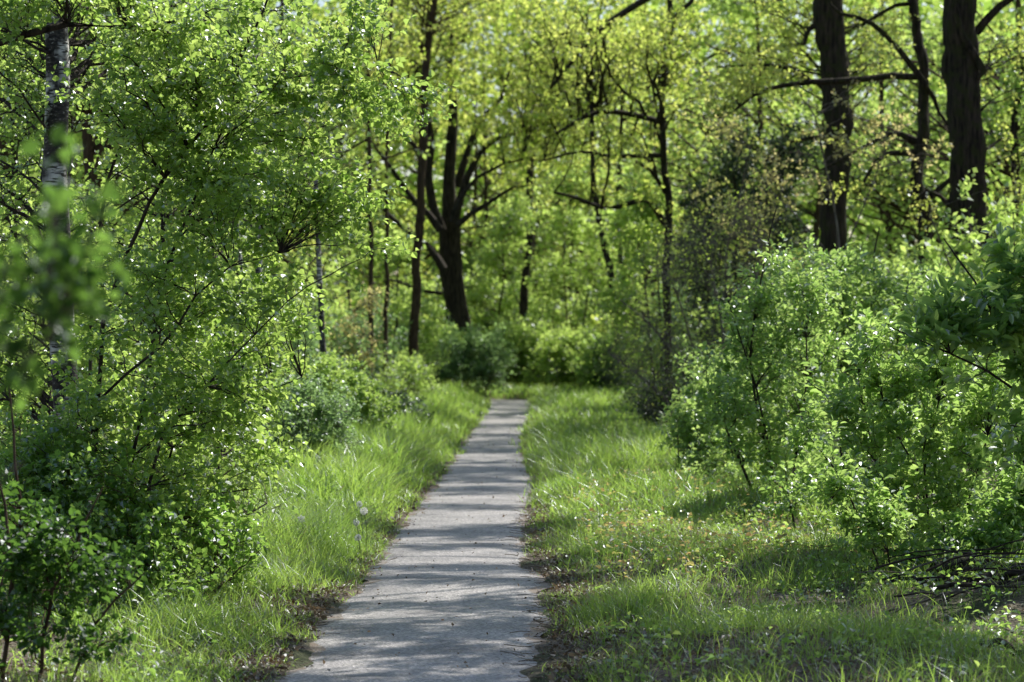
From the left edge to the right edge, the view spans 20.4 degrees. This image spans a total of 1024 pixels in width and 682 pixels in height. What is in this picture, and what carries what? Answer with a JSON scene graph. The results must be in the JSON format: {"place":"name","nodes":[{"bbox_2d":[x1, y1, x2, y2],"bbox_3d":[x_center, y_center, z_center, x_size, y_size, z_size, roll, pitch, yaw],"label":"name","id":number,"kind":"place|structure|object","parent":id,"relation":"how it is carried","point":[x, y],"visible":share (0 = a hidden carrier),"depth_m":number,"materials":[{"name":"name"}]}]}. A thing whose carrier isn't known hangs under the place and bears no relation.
{"place":"outdoors","nodes":[
{"label":"outdoors","id":0,"kind":"place"},
{"bbox_2d":[270,399,553,681],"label":"path","id":1,"kind":"structure","parent":0,"point":[424,640],"depth_m":17.91,"materials":[{"name":"concrete"}]},
{"bbox_2d":[0,374,1023,681],"bbox_3d":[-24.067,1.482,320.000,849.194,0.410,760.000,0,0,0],"label":"ground","id":2,"kind":"structure","parent":0,"point":[304,654],"depth_m":15.81,"materials":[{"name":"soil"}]},
{"bbox_2d":[0,125,130,482],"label":"overhanging shrub","id":3,"kind":"object","parent":2,"relation":"on","point":[70,288],"visible":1,"depth_m":5.15,"materials":[{"name":"green plant"}]},
{"bbox_2d":[0,1,138,472],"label":"young tree","id":4,"kind":"object","parent":2,"relation":"on","point":[14,145],"visible":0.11,"depth_m":26.78,"materials":[{"name":"green plant"}]},
{"bbox_2d":[0,388,147,681],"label":"bramble bush","id":5,"kind":"object","parent":2,"relation":"on","point":[22,562],"visible":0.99,"depth_m":12.49,"materials":[{"name":"green plant"}]},
{"bbox_2d":[0,182,181,485],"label":"background bush","id":6,"kind":"object","parent":2,"relation":"on","point":[81,360],"visible":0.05,"depth_m":30.16,"materials":[{"name":"green plant"}]},
{"bbox_2d":[0,0,184,539],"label":"birch tree","id":7,"kind":"object","parent":2,"relation":"on","point":[53,48],"visible":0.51,"depth_m":20.29,"materials":[{"name":"green plant"}]},
{"bbox_2d":[0,235,198,431],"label":"background bush","id":8,"kind":"object","parent":2,"relation":"on","point":[131,354],"visible":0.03,"depth_m":31.88,"materials":[{"name":"green plant"}]},
{"bbox_2d":[0,0,215,430],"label":"background tree","id":9,"kind":"object","parent":2,"relation":"on","point":[80,171],"visible":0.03,"depth_m":41.84,"materials":[{"name":"green plant"}]},
{"bbox_2d":[0,0,235,81],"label":"young tree","id":10,"kind":"object","parent":2,"relation":"on","point":[177,32],"visible":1,"depth_m":14.92,"materials":[{"name":"green plant"}]},
{"bbox_2d":[0,405,279,622],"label":"bramble bush","id":11,"kind":"object","parent":2,"relation":"on","point":[50,469],"visible":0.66,"depth_m":16.02,"materials":[{"name":"green plant"}]},
{"bbox_2d":[28,0,263,476],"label":"young tree","id":12,"kind":"object","parent":2,"relation":"on","point":[106,168],"visible":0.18,"depth_m":24.18,"materials":[{"name":"green plant"}]},
{"bbox_2d":[0,374,307,580],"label":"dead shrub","id":13,"kind":"object","parent":2,"relation":"on","point":[274,511],"visible":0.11,"depth_m":17.49,"materials":[{"name":"green plant"}]},
{"bbox_2d":[0,0,316,417],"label":"background tree","id":14,"kind":"object","parent":2,"relation":"on","point":[90,147],"visible":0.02,"depth_m":39.98,"materials":[{"name":"green plant"}]},
{"bbox_2d":[70,0,339,314],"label":"background tree","id":15,"kind":"object","parent":2,"relation":"on","point":[313,22],"visible":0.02,"depth_m":51.61,"materials":[{"name":"green plant"}]},
{"bbox_2d":[114,71,298,474],"bbox_3d":[-2.950,-0.694,27.274,1.873,4.494,3.102,0,0,0],"label":"young tree","id":16,"kind":"object","parent":2,"relation":"on","point":[173,221],"visible":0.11,"depth_m":27.16,"materials":[{"name":"green plant"}]},
{"bbox_2d":[169,0,282,447],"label":"birch tree","id":17,"kind":"object","parent":2,"relation":"on","point":[230,271],"visible":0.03,"depth_m":32.98,"materials":[{"name":"green plant"}]},
{"bbox_2d":[136,240,335,426],"bbox_3d":[-4.325,0.049,40.071,3.115,3.233,3.091,0,0,44],"label":"background bush","id":18,"kind":"object","parent":2,"relation":"on","point":[276,359],"visible":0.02,"depth_m":40.09,"materials":[{"name":"green plant"}]},
{"bbox_2d":[0,378,491,681],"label":"verge grass","id":19,"kind":"structure","parent":2,"relation":"on","point":[375,466],"depth_m":20.31,"materials":[{"name":"green plant"}]},
{"bbox_2d":[26,0,475,610],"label":"birch scrub","id":20,"kind":"object","parent":2,"relation":"on","point":[172,146],"visible":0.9,"depth_m":16.71,"materials":[{"name":"green plant"}]},
{"bbox_2d":[184,0,326,414],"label":"birch tree","id":21,"kind":"object","parent":2,"relation":"on","point":[277,44],"visible":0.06,"depth_m":31.00,"materials":[{"name":"green plant"}]},
{"bbox_2d":[228,280,352,416],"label":"background bush","id":22,"kind":"object","parent":2,"relation":"on","point":[313,343],"visible":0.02,"depth_m":46.09,"materials":[{"name":"green plant"}]},
{"bbox_2d":[186,1,418,324],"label":"background tree","id":23,"kind":"object","parent":2,"relation":"on","point":[361,135],"visible":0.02,"depth_m":81.96,"materials":[{"name":"green plant"}]},
{"bbox_2d":[247,353,366,462],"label":"elder shrub","id":24,"kind":"object","parent":2,"relation":"on","point":[326,416],"visible":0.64,"depth_m":29.85,"materials":[{"name":"green plant"}]},
{"bbox_2d":[260,58,367,361],"bbox_3d":[-2.787,-1.132,38.094,1.837,5.397,2.138,0,0,0],"label":"birch tree","id":25,"kind":"object","parent":2,"relation":"on","point":[319,273],"visible":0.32,"depth_m":37.95,"materials":[{"name":"green plant"}]},
{"bbox_2d":[181,0,449,386],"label":"background tree","id":26,"kind":"object","parent":2,"relation":"on","point":[332,269],"visible":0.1,"depth_m":62.56,"materials":[{"name":"green plant"}]},
{"bbox_2d":[284,269,380,377],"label":"background bush","id":27,"kind":"object","parent":2,"relation":"on","point":[327,316],"visible":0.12,"depth_m":57.86,"materials":[{"name":"green plant"}]},
{"bbox_2d":[272,310,403,404],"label":"background bush","id":28,"kind":"object","parent":2,"relation":"on","point":[336,330],"visible":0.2,"depth_m":49.96,"materials":[{"name":"green plant"}]},
{"bbox_2d":[276,349,407,434],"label":"elder shrub","id":29,"kind":"object","parent":2,"relation":"on","point":[369,393],"visible":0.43,"depth_m":36.84,"materials":[{"name":"green plant"}]},
{"bbox_2d":[250,0,447,352],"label":"background tree","id":30,"kind":"object","parent":2,"relation":"on","point":[351,135],"visible":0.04,"depth_m":90.02,"materials":[{"name":"green plant"}]},
{"bbox_2d":[325,275,393,375],"bbox_3d":[-2.772,0.190,50.054,1.382,2.700,1.270,0,0,0],"label":"golden sapling","id":31,"kind":"object","parent":2,"relation":"on","point":[366,306],"visible":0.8,"depth_m":49.98,"materials":[{"name":"green plant"}]},
{"bbox_2d":[309,294,413,378],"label":"background bush","id":32,"kind":"object","parent":2,"relation":"on","point":[393,347],"visible":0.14,"depth_m":65.76,"materials":[{"name":"green plant"}]},
{"bbox_2d":[313,0,419,382],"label":"woodland tree","id":33,"kind":"object","parent":2,"relation":"on","point":[370,224],"visible":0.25,"depth_m":59.96,"materials":[{"name":"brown plant"}]},
{"bbox_2d":[312,208,431,372],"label":"lime sapling","id":34,"kind":"object","parent":2,"relation":"on","point":[394,259],"visible":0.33,"depth_m":69.78,"materials":[{"name":"green plant"}]},
{"bbox_2d":[320,39,438,303],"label":"background tree","id":35,"kind":"object","parent":2,"relation":"on","point":[382,221],"visible":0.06,"depth_m":102.94,"materials":[{"name":"green plant"}]},
{"bbox_2d":[344,0,436,374],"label":"woodland tree","id":36,"kind":"object","parent":2,"relation":"on","point":[390,54],"visible":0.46,"depth_m":62.96,"materials":[{"name":"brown plant"}]},
{"bbox_2d":[358,389,434,423],"bbox_3d":[-1.805,1.189,45.562,1.087,0.834,2.055,0,0,-21],"label":"ivy mound","id":37,"kind":"object","parent":2,"relation":"on","point":[404,398],"visible":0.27,"depth_m":45.68,"materials":[{"name":"green plant"}]},
{"bbox_2d":[367,346,447,398],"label":"leafy bush","id":38,"kind":"object","parent":2,"relation":"on","point":[413,380],"visible":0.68,"depth_m":61.61,"materials":[{"name":"green plant"}]},
{"bbox_2d":[367,284,455,386],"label":"background bush","id":39,"kind":"object","parent":2,"relation":"on","point":[425,346],"visible":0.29,"depth_m":73.83,"materials":[{"name":"green plant"}]},
{"bbox_2d":[349,13,497,347],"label":"background tree","id":40,"kind":"object","parent":2,"relation":"on","point":[405,206],"visible":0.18,"depth_m":98.77,"materials":[{"name":"green plant"}]},
{"bbox_2d":[368,231,502,312],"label":"background bush","id":41,"kind":"object","parent":2,"relation":"on","point":[464,263],"visible":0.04,"depth_m":105.79,"materials":[{"name":"green plant"}]},
{"bbox_2d":[369,0,507,393],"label":"woodland tree","id":42,"kind":"object","parent":2,"relation":"on","point":[428,17],"visible":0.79,"depth_m":65.92,"materials":[{"name":"brown plant"}]},
{"bbox_2d":[383,267,494,354],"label":"background bush","id":43,"kind":"object","parent":2,"relation":"on","point":[428,285],"visible":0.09,"depth_m":93.70,"materials":[{"name":"green plant"}]},
{"bbox_2d":[420,318,520,398],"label":"leafy bush","id":44,"kind":"object","parent":2,"relation":"on","point":[488,369],"visible":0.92,"depth_m":76.48,"materials":[{"name":"green plant"}]},
{"bbox_2d":[396,53,559,294],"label":"background tree","id":45,"kind":"object","parent":2,"relation":"on","point":[474,199],"visible":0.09,"depth_m":110.13,"materials":[{"name":"green plant"}]},
{"bbox_2d":[425,263,546,352],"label":"background bush","id":46,"kind":"object","parent":2,"relation":"on","point":[478,318],"visible":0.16,"depth_m":95.55,"materials":[{"name":"green plant"}]},
{"bbox_2d":[303,0,687,376],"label":"oak tree","id":47,"kind":"object","parent":2,"relation":"on","point":[447,225],"visible":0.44,"depth_m":79.93,"materials":[{"name":"green plant"}]},
{"bbox_2d":[426,28,578,296],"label":"background tree","id":48,"kind":"object","parent":2,"relation":"on","point":[487,181],"visible":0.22,"depth_m":108.24,"materials":[{"name":"green plant"}]},
{"bbox_2d":[1,489,1018,681],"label":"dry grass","id":49,"kind":"structure","parent":2,"relation":"on","point":[778,654],"depth_m":14.51,"materials":[{"name":"plant"}]},
{"bbox_2d":[465,191,556,355],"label":"lime sapling","id":50,"kind":"object","parent":2,"relation":"on","point":[518,223],"visible":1,"depth_m":87.78,"materials":[{"name":"green plant"}]},
{"bbox_2d":[0,376,1023,642],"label":"undergrowth","id":51,"kind":"object","parent":2,"relation":"on","point":[836,446],"visible":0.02,"depth_m":17.04,"materials":[{"name":"green plant"}]},
{"bbox_2d":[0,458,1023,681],"bbox_3d":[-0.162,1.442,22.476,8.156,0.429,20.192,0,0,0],"label":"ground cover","id":52,"kind":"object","parent":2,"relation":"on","point":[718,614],"visible":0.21,"depth_m":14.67,"materials":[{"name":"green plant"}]},
{"bbox_2d":[480,311,554,387],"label":"leafy bush","id":53,"kind":"object","parent":2,"relation":"on","point":[519,340],"visible":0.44,"depth_m":83.44,"materials":[{"name":"green plant"}]},
{"bbox_2d":[20,0,1023,373],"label":"wood","id":54,"kind":"object","parent":2,"relation":"on","point":[656,4],"visible":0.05,"depth_m":126.66,"materials":[{"name":"green plant"}]},
{"bbox_2d":[461,120,607,376],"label":"background tree","id":55,"kind":"object","parent":2,"relation":"on","point":[573,257],"visible":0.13,"depth_m":99.27,"materials":[{"name":"green plant"}]},
{"bbox_2d":[479,256,597,362],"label":"background bush","id":56,"kind":"object","parent":2,"relation":"on","point":[509,314],"visible":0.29,"depth_m":94.20,"materials":[{"name":"green plant"}]},
{"bbox_2d":[482,41,597,336],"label":"woodland tree","id":57,"kind":"object","parent":2,"relation":"on","point":[523,304],"visible":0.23,"depth_m":91.90,"materials":[{"name":"green plant"}]},
{"bbox_2d":[456,1,639,274],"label":"background tree","id":58,"kind":"object","parent":2,"relation":"on","point":[507,58],"visible":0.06,"depth_m":117.14,"materials":[{"name":"green plant"}]},
{"bbox_2d":[521,314,601,387],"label":"leafy bush","id":59,"kind":"object","parent":2,"relation":"on","point":[559,350],"visible":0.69,"depth_m":81.36,"materials":[{"name":"green plant"}]},
{"bbox_2d":[475,70,669,326],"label":"background tree","id":60,"kind":"object","parent":2,"relation":"on","point":[576,205],"visible":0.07,"depth_m":103.25,"materials":[{"name":"green plant"}]},
{"bbox_2d":[517,149,628,333],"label":"lime sapling","id":61,"kind":"object","parent":2,"relation":"on","point":[573,225],"visible":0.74,"depth_m":86.79,"materials":[{"name":"green plant"}]},
{"bbox_2d":[508,16,652,354],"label":"woodland tree","id":62,"kind":"object","parent":2,"relation":"on","point":[595,197],"visible":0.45,"depth_m":75.92,"materials":[{"name":"green plant"}]},
{"bbox_2d":[533,267,649,344],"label":"background bush","id":63,"kind":"object","parent":2,"relation":"on","point":[579,306],"visible":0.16,"depth_m":89.50,"materials":[{"name":"green plant"}]},
{"bbox_2d":[508,65,697,267],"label":"background tree","id":64,"kind":"object","parent":2,"relation":"on","point":[626,108],"visible":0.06,"depth_m":111.70,"materials":[{"name":"green plant"}]},
{"bbox_2d":[568,321,648,388],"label":"leafy bush","id":65,"kind":"object","parent":2,"relation":"on","point":[585,363],"visible":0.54,"depth_m":75.35,"materials":[{"name":"green plant"}]},
{"bbox_2d":[502,0,744,386],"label":"woodland tree","id":66,"kind":"object","parent":2,"relation":"on","point":[662,72],"visible":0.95,"depth_m":56.78,"materials":[{"name":"green plant"}]},
{"bbox_2d":[539,4,730,372],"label":"background tree","id":67,"kind":"object","parent":2,"relation":"on","point":[651,149],"visible":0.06,"depth_m":93.86,"materials":[{"name":"green plant"}]},
{"bbox_2d":[586,149,684,383],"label":"lime sapling","id":68,"kind":"object","parent":2,"relation":"on","point":[628,235],"visible":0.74,"depth_m":65.76,"materials":[{"name":"green plant"}]},
{"bbox_2d":[553,24,720,376],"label":"background tree","id":69,"kind":"object","parent":2,"relation":"on","point":[608,221],"visible":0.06,"depth_m":100.37,"materials":[{"name":"green plant"}]},
{"bbox_2d":[585,0,692,381],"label":"woodland tree","id":70,"kind":"object","parent":2,"relation":"on","point":[622,119],"visible":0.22,"depth_m":79.93,"materials":[{"name":"green plant"}]},
{"bbox_2d":[596,280,717,383],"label":"background bush","id":71,"kind":"object","parent":2,"relation":"on","point":[651,307],"visible":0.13,"depth_m":73.65,"materials":[{"name":"green plant"}]},
{"bbox_2d":[612,343,715,430],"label":"leafy bush","id":72,"kind":"object","parent":2,"relation":"on","point":[648,414],"visible":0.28,"depth_m":42.98,"materials":[{"name":"green plant"}]},
{"bbox_2d":[575,173,804,426],"bbox_3d":[2.643,-0.438,42.118,3.542,4.215,2.658,0,0,0],"label":"thorn shrub","id":73,"kind":"object","parent":2,"relation":"on","point":[670,347],"visible":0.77,"depth_m":41.94,"materials":[{"name":"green plant"}]},
{"bbox_2d":[591,0,802,371],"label":"background tree","id":74,"kind":"object","parent":2,"relation":"on","point":[686,131],"visible":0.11,"depth_m":83.83,"materials":[{"name":"green plant"}]},
{"bbox_2d":[636,264,775,385],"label":"background bush","id":75,"kind":"object","parent":2,"relation":"on","point":[673,312],"visible":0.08,"depth_m":65.97,"materials":[{"name":"green plant"}]},
{"bbox_2d":[651,349,763,485],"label":"leafy bush","id":76,"kind":"object","parent":2,"relation":"on","point":[692,434],"visible":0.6,"depth_m":30.65,"materials":[{"name":"green plant"}]},
{"bbox_2d":[437,380,1023,681],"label":"patchy grass","id":77,"kind":"structure","parent":2,"relation":"on","point":[569,429],"depth_m":19.05,"materials":[{"name":"green plant"}]},
{"bbox_2d":[555,455,909,580],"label":"yellowing weeds","id":78,"kind":"object","parent":2,"relation":"on","point":[689,563],"visible":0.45,"depth_m":20.48,"materials":[{"name":"green plant"}]},
{"bbox_2d":[656,275,817,443],"bbox_3d":[2.811,0.462,34.624,2.035,2.596,2.653,0,0,0],"label":"leafy bush","id":79,"kind":"object","parent":2,"relation":"on","point":[685,369],"visible":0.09,"depth_m":34.98,"materials":[{"name":"green plant"}]},
{"bbox_2d":[616,3,860,343],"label":"background tree","id":80,"kind":"object","parent":2,"relation":"on","point":[705,159],"visible":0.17,"depth_m":75.31,"materials":[{"name":"green plant"}]},
{"bbox_2d":[657,108,823,375],"bbox_3d":[4.628,-1.578,56.906,3.619,6.287,4.990,0,0,0],"label":"holly tree","id":81,"kind":"object","parent":2,"relation":"on","point":[732,162],"visible":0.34,"depth_m":56.85,"materials":[{"name":"green plant"}]},
{"bbox_2d":[673,98,808,357],"bbox_3d":[3.837,-1.109,43.606,2.547,5.231,1.822,0,0,41],"label":"golden oak sapling","id":82,"kind":"object","parent":2,"relation":"on","point":[726,129],"visible":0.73,"depth_m":43.91,"materials":[{"name":"green plant"}]},
{"bbox_2d":[673,0,812,20],"bbox_3d":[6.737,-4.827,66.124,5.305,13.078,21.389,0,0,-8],"label":"roadside tree","id":83,"kind":"object","parent":2,"relation":"on","point":[727,4],"visible":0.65,"depth_m":75.26,"materials":[{"name":"green plant"}]},
{"bbox_2d":[678,205,862,489],"bbox_3d":[2.300,0.121,25.521,1.638,2.670,1.991,0,0,0],"label":"leafy bush","id":84,"kind":"object","parent":2,"relation":"on","point":[733,408],"visible":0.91,"depth_m":25.23,"materials":[{"name":"green plant"}]},
{"bbox_2d":[688,252,866,410],"bbox_3d":[4.543,0.081,45.977,3.477,3.166,3.504,0,0,32],"label":"background bush","id":85,"kind":"object","parent":2,"relation":"on","point":[720,296],"visible":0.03,"depth_m":46.14,"materials":[{"name":"green plant"}]},
{"bbox_2d":[678,1,916,274],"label":"background tree","id":86,"kind":"object","parent":2,"relation":"on","point":[815,214],"visible":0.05,"depth_m":82.15,"materials":[{"name":"green plant"}]},
{"bbox_2d":[667,0,949,406],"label":"crooked oak","id":87,"kind":"object","parent":2,"relation":"on","point":[916,187],"visible":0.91,"depth_m":46.65,"materials":[{"name":"green plant"}]},
{"bbox_2d":[713,0,918,424],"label":"oak tree","id":88,"kind":"object","parent":2,"relation":"on","point":[829,28],"visible":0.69,"depth_m":51.98,"materials":[{"name":"green plant"}]},
{"bbox_2d":[781,393,917,585],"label":"leafy bush","id":89,"kind":"object","parent":2,"relation":"on","point":[876,519],"visible":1,"depth_m":17.89,"materials":[{"name":"green plant"}]},
{"bbox_2d":[759,69,956,385],"bbox_3d":[5.159,-1.269,41.944,2.926,5.602,1.872,0,0,0],"label":"golden oak sapling","id":90,"kind":"object","parent":2,"relation":"on","point":[844,148],"visible":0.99,"depth_m":41.98,"materials":[{"name":"green plant"}]},
{"bbox_2d":[783,0,949,262],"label":"background tree","id":91,"kind":"object","parent":2,"relation":"on","point":[875,230],"visible":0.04,"depth_m":83.97,"materials":[{"name":"green plant"}]},
{"bbox_2d":[777,226,960,459],"bbox_3d":[3.850,0.161,29.931,2.052,2.745,1.998,0,0,28],"label":"leafy bush","id":92,"kind":"object","parent":2,"relation":"on","point":[873,283],"visible":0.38,"depth_m":29.73,"materials":[{"name":"green plant"}]},
{"bbox_2d":[717,0,1023,384],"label":"background tree","id":93,"kind":"object","parent":2,"relation":"on","point":[802,105],"visible":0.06,"depth_m":65.19,"materials":[{"name":"green plant"}]},
{"bbox_2d":[791,232,949,434],"bbox_3d":[5.712,-0.012,44.069,3.504,3.359,3.477,0,0,18],"label":"background bush","id":94,"kind":"object","parent":2,"relation":"on","point":[902,257],"visible":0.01,"depth_m":44.13,"materials":[{"name":"green plant"}]},
{"bbox_2d":[743,296,1023,530],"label":"leafy bush","id":95,"kind":"object","parent":2,"relation":"on","point":[802,487],"visible":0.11,"depth_m":23.41,"materials":[{"name":"green plant"}]},
{"bbox_2d":[791,3,1001,359],"bbox_3d":[8.308,-3.863,60.269,6.426,11.074,6.077,0,0,-41],"label":"background tree","id":96,"kind":"object","parent":2,"relation":"on","point":[930,175],"visible":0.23,"depth_m":59.66,"materials":[{"name":"green plant"}]},
{"bbox_2d":[798,273,1023,569],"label":"leafy bush","id":97,"kind":"object","parent":2,"relation":"on","point":[870,339],"visible":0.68,"depth_m":19.38,"materials":[{"name":"green plant"}]},
{"bbox_2d":[815,0,1023,263],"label":"side wood","id":98,"kind":"object","parent":2,"relation":"on","point":[984,7],"visible":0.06,"depth_m":101.40,"materials":[{"name":"green plant"}]},
{"bbox_2d":[835,234,1003,416],"bbox_3d":[6.192,0.089,40.059,3.477,3.150,3.504,0,0,1],"label":"background bush","id":99,"kind":"object","parent":2,"relation":"on","point":[903,274],"visible":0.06,"depth_m":39.39,"materials":[{"name":"green plant"}]},
{"bbox_2d":[862,0,1023,255],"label":"background tree","id":100,"kind":"object","parent":2,"relation":"on","point":[1006,171],"visible":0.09,"depth_m":65.62,"materials":[{"name":"green plant"}]},
{"bbox_2d":[865,459,1023,572],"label":"leafy bush","id":101,"kind":"object","parent":2,"relation":"on","point":[987,532],"visible":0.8,"depth_m":18.51,"materials":[{"name":"green plant"}]},
{"bbox_2d":[880,167,1023,440],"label":"background bush","id":102,"kind":"object","parent":2,"relation":"on","point":[1004,217],"visible":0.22,"depth_m":37.87,"materials":[{"name":"green plant"}]},
{"bbox_2d":[892,222,1023,489],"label":"leafy bush","id":103,"kind":"object","parent":2,"relation":"on","point":[963,327],"visible":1,"depth_m":15.11,"materials":[{"name":"green plant"}]},
{"bbox_2d":[910,0,1023,421],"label":"oak tree","id":104,"kind":"object","parent":2,"relation":"on","point":[964,69],"visible":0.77,"depth_m":44.80,"materials":[{"name":"green plant"}]},
{"bbox_2d":[980,10,1023,215],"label":"woodland tree","id":105,"kind":"object","parent":2,"relation":"on","point":[1014,126],"visible":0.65,"depth_m":49.90,"materials":[{"name":"green plant"}]},
{"bbox_2d":[179,0,1023,297],"label":"sky","id":106,"kind":"structure","parent":0,"point":[321,3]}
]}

